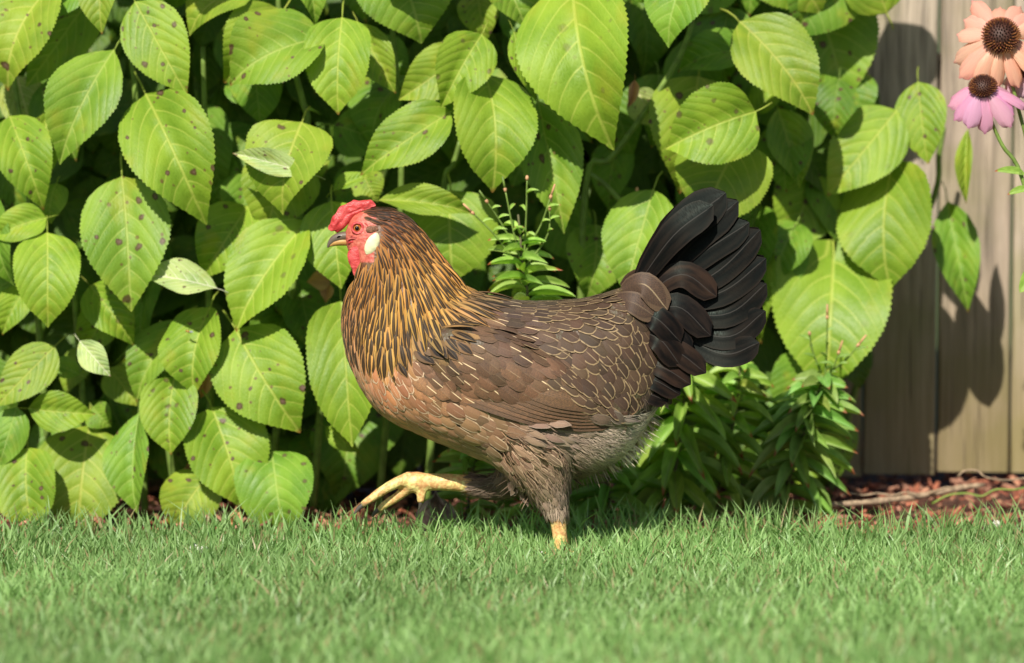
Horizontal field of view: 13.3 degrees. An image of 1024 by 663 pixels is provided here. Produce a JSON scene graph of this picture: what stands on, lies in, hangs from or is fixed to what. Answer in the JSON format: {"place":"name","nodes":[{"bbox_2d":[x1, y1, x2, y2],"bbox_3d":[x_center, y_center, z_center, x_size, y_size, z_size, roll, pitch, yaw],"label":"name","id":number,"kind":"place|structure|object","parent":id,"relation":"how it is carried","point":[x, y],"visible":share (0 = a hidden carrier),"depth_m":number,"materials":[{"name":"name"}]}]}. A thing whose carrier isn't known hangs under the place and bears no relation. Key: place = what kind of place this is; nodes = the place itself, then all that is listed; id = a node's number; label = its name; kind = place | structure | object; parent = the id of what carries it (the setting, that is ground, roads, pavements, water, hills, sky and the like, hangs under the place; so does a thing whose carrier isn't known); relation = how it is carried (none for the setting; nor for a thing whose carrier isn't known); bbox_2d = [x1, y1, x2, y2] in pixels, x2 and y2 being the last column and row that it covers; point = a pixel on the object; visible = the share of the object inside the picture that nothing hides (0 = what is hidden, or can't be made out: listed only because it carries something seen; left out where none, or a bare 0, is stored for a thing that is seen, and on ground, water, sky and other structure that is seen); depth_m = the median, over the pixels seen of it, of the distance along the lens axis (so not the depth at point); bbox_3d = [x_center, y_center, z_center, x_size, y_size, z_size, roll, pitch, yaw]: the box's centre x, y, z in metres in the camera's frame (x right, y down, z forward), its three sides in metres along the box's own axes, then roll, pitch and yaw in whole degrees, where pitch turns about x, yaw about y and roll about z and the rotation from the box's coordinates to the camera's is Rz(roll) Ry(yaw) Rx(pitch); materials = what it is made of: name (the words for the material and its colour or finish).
{"place":"outdoors","nodes":[
{"label":"outdoors","id":0,"kind":"place"},
{"bbox_2d":[0,515,1023,662],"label":"lawn grass","id":1,"kind":"structure","parent":0,"point":[688,601],"depth_m":4.13,"materials":[{"name":"green plant"}]},
{"bbox_2d":[61,0,1014,661],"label":"ground","id":2,"kind":"structure","parent":0,"point":[937,294],"depth_m":7.81,"materials":[{"name":"soil"}]},
{"bbox_2d":[0,430,1023,548],"bbox_3d":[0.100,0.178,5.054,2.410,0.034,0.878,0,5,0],"label":"mulch","id":3,"kind":"object","parent":2,"relation":"on","point":[916,487],"visible":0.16,"depth_m":4.89,"materials":[{"name":"brown wood"}]},
{"bbox_2d":[229,506,241,524],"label":"dead leaf","id":4,"kind":"object","parent":3,"relation":"on","point":[236,510],"visible":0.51,"depth_m":4.70,"materials":[{"name":"beige plant"}]},
{"bbox_2d":[415,491,458,534],"bbox_3d":[-0.080,0.194,4.677,0.046,0.050,0.021,0,5,0],"label":"leaf","id":5,"kind":"object","parent":3,"relation":"on","point":[437,502],"visible":0.62,"depth_m":4.68,"materials":[{"name":"green plant"}]},
{"bbox_2d":[422,448,518,526],"bbox_3d":[-0.048,0.166,4.746,0.116,0.105,0.094,-3,6,-29],"label":"perennial plant","id":6,"kind":"object","parent":3,"relation":"on","point":[458,460],"visible":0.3,"depth_m":4.75,"materials":[{"name":"green plant"}]},
{"bbox_2d":[0,0,980,533],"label":"hydrangea shrub","id":7,"kind":"object","parent":3,"relation":"on","point":[174,170],"visible":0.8,"depth_m":4.74,"materials":[{"name":"green plant"}]},
{"bbox_2d":[0,492,1023,555],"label":"edge grass","id":8,"kind":"structure","parent":3,"relation":"on","point":[578,520],"depth_m":4.59,"materials":[{"name":"green plant"}]},
{"bbox_2d":[463,175,575,523],"bbox_3d":[0.018,0.022,4.658,0.104,0.376,0.103,4,6,37],"label":"perennial plant","id":9,"kind":"object","parent":3,"relation":"on","point":[542,287],"visible":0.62,"depth_m":4.64,"materials":[{"name":"green plant"}]},
{"bbox_2d":[491,496,548,522],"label":"perennial plant","id":10,"kind":"object","parent":3,"relation":"on","point":[509,502],"visible":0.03,"depth_m":4.80,"materials":[{"name":"green plant"}]},
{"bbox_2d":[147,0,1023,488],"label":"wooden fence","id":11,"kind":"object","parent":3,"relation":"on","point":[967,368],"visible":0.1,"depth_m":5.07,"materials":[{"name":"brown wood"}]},
{"bbox_2d":[566,460,668,528],"bbox_3d":[0.103,0.192,4.772,0.143,0.140,0.118,4,6,36],"label":"perennial plant","id":12,"kind":"object","parent":3,"relation":"on","point":[624,484],"visible":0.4,"depth_m":4.76,"materials":[{"name":"green plant"}]},
{"bbox_2d":[620,364,745,527],"bbox_3d":[0.177,0.134,4.785,0.132,0.272,0.139,-3,6,-34],"label":"perennial plant","id":13,"kind":"object","parent":3,"relation":"on","point":[665,455],"visible":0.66,"depth_m":4.76,"materials":[{"name":"green plant"}]},
{"bbox_2d":[635,187,777,528],"bbox_3d":[0.207,0.042,4.795,0.180,0.400,0.106,0,5,0],"label":"perennial plant","id":14,"kind":"object","parent":3,"relation":"on","point":[752,393],"visible":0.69,"depth_m":4.79,"materials":[{"name":"green plant"}]},
{"bbox_2d":[733,304,868,527],"bbox_3d":[0.311,0.106,4.781,0.151,0.274,0.126,0,5,0],"label":"perennial plant","id":15,"kind":"object","parent":3,"relation":"on","point":[824,420],"visible":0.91,"depth_m":4.77,"materials":[{"name":"green plant"}]},
{"bbox_2d":[840,492,919,496],"bbox_3d":[0.406,0.180,4.863,0.089,0.006,0.002,0,5,0],"label":"grass strand","id":16,"kind":"object","parent":3,"relation":"on","point":[880,493],"depth_m":4.86,"materials":[{"name":"plant"}]},
{"bbox_2d":[831,483,984,506],"bbox_3d":[0.435,0.182,4.853,0.232,0.017,0.033,-3,6,-31],"label":"fallen twig","id":17,"kind":"object","parent":3,"relation":"on","point":[914,497],"visible":0.94,"depth_m":4.87,"materials":[{"name":"beige wood"}]},
{"bbox_2d":[932,487,1023,503],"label":"grass strand","id":18,"kind":"object","parent":3,"relation":"on","point":[975,494],"depth_m":4.86,"materials":[{"name":"green plant"}]},
{"bbox_2d":[948,74,1023,292],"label":"coneflower","id":19,"kind":"object","parent":3,"relation":"on","point":[980,101],"visible":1,"depth_m":4.58,"materials":[{"name":"pink plant"}]},
{"bbox_2d":[953,0,1023,134],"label":"coneflower","id":20,"kind":"object","parent":3,"relation":"on","point":[994,47],"visible":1,"depth_m":4.59,"materials":[{"name":"orange plant"}]},
{"bbox_2d":[958,469,1023,480],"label":"fallen twig","id":21,"kind":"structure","parent":3,"relation":"on","point":[989,477],"depth_m":4.86,"materials":[{"name":"brown wood"}]},
{"bbox_2d":[1002,68,1023,98],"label":"coneflower","id":22,"kind":"object","parent":3,"relation":"on","point":[1019,91],"visible":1,"depth_m":4.61,"materials":[{"name":"pink plant"}]},
{"bbox_2d":[327,187,766,560],"bbox_3d":[0.036,0.043,4.520,0.450,0.383,0.167,0,5,0],"label":"hen","id":23,"kind":"object","parent":2,"relation":"on","point":[541,404],"visible":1,"depth_m":4.48,"materials":[{"name":"brown"}]}
]}

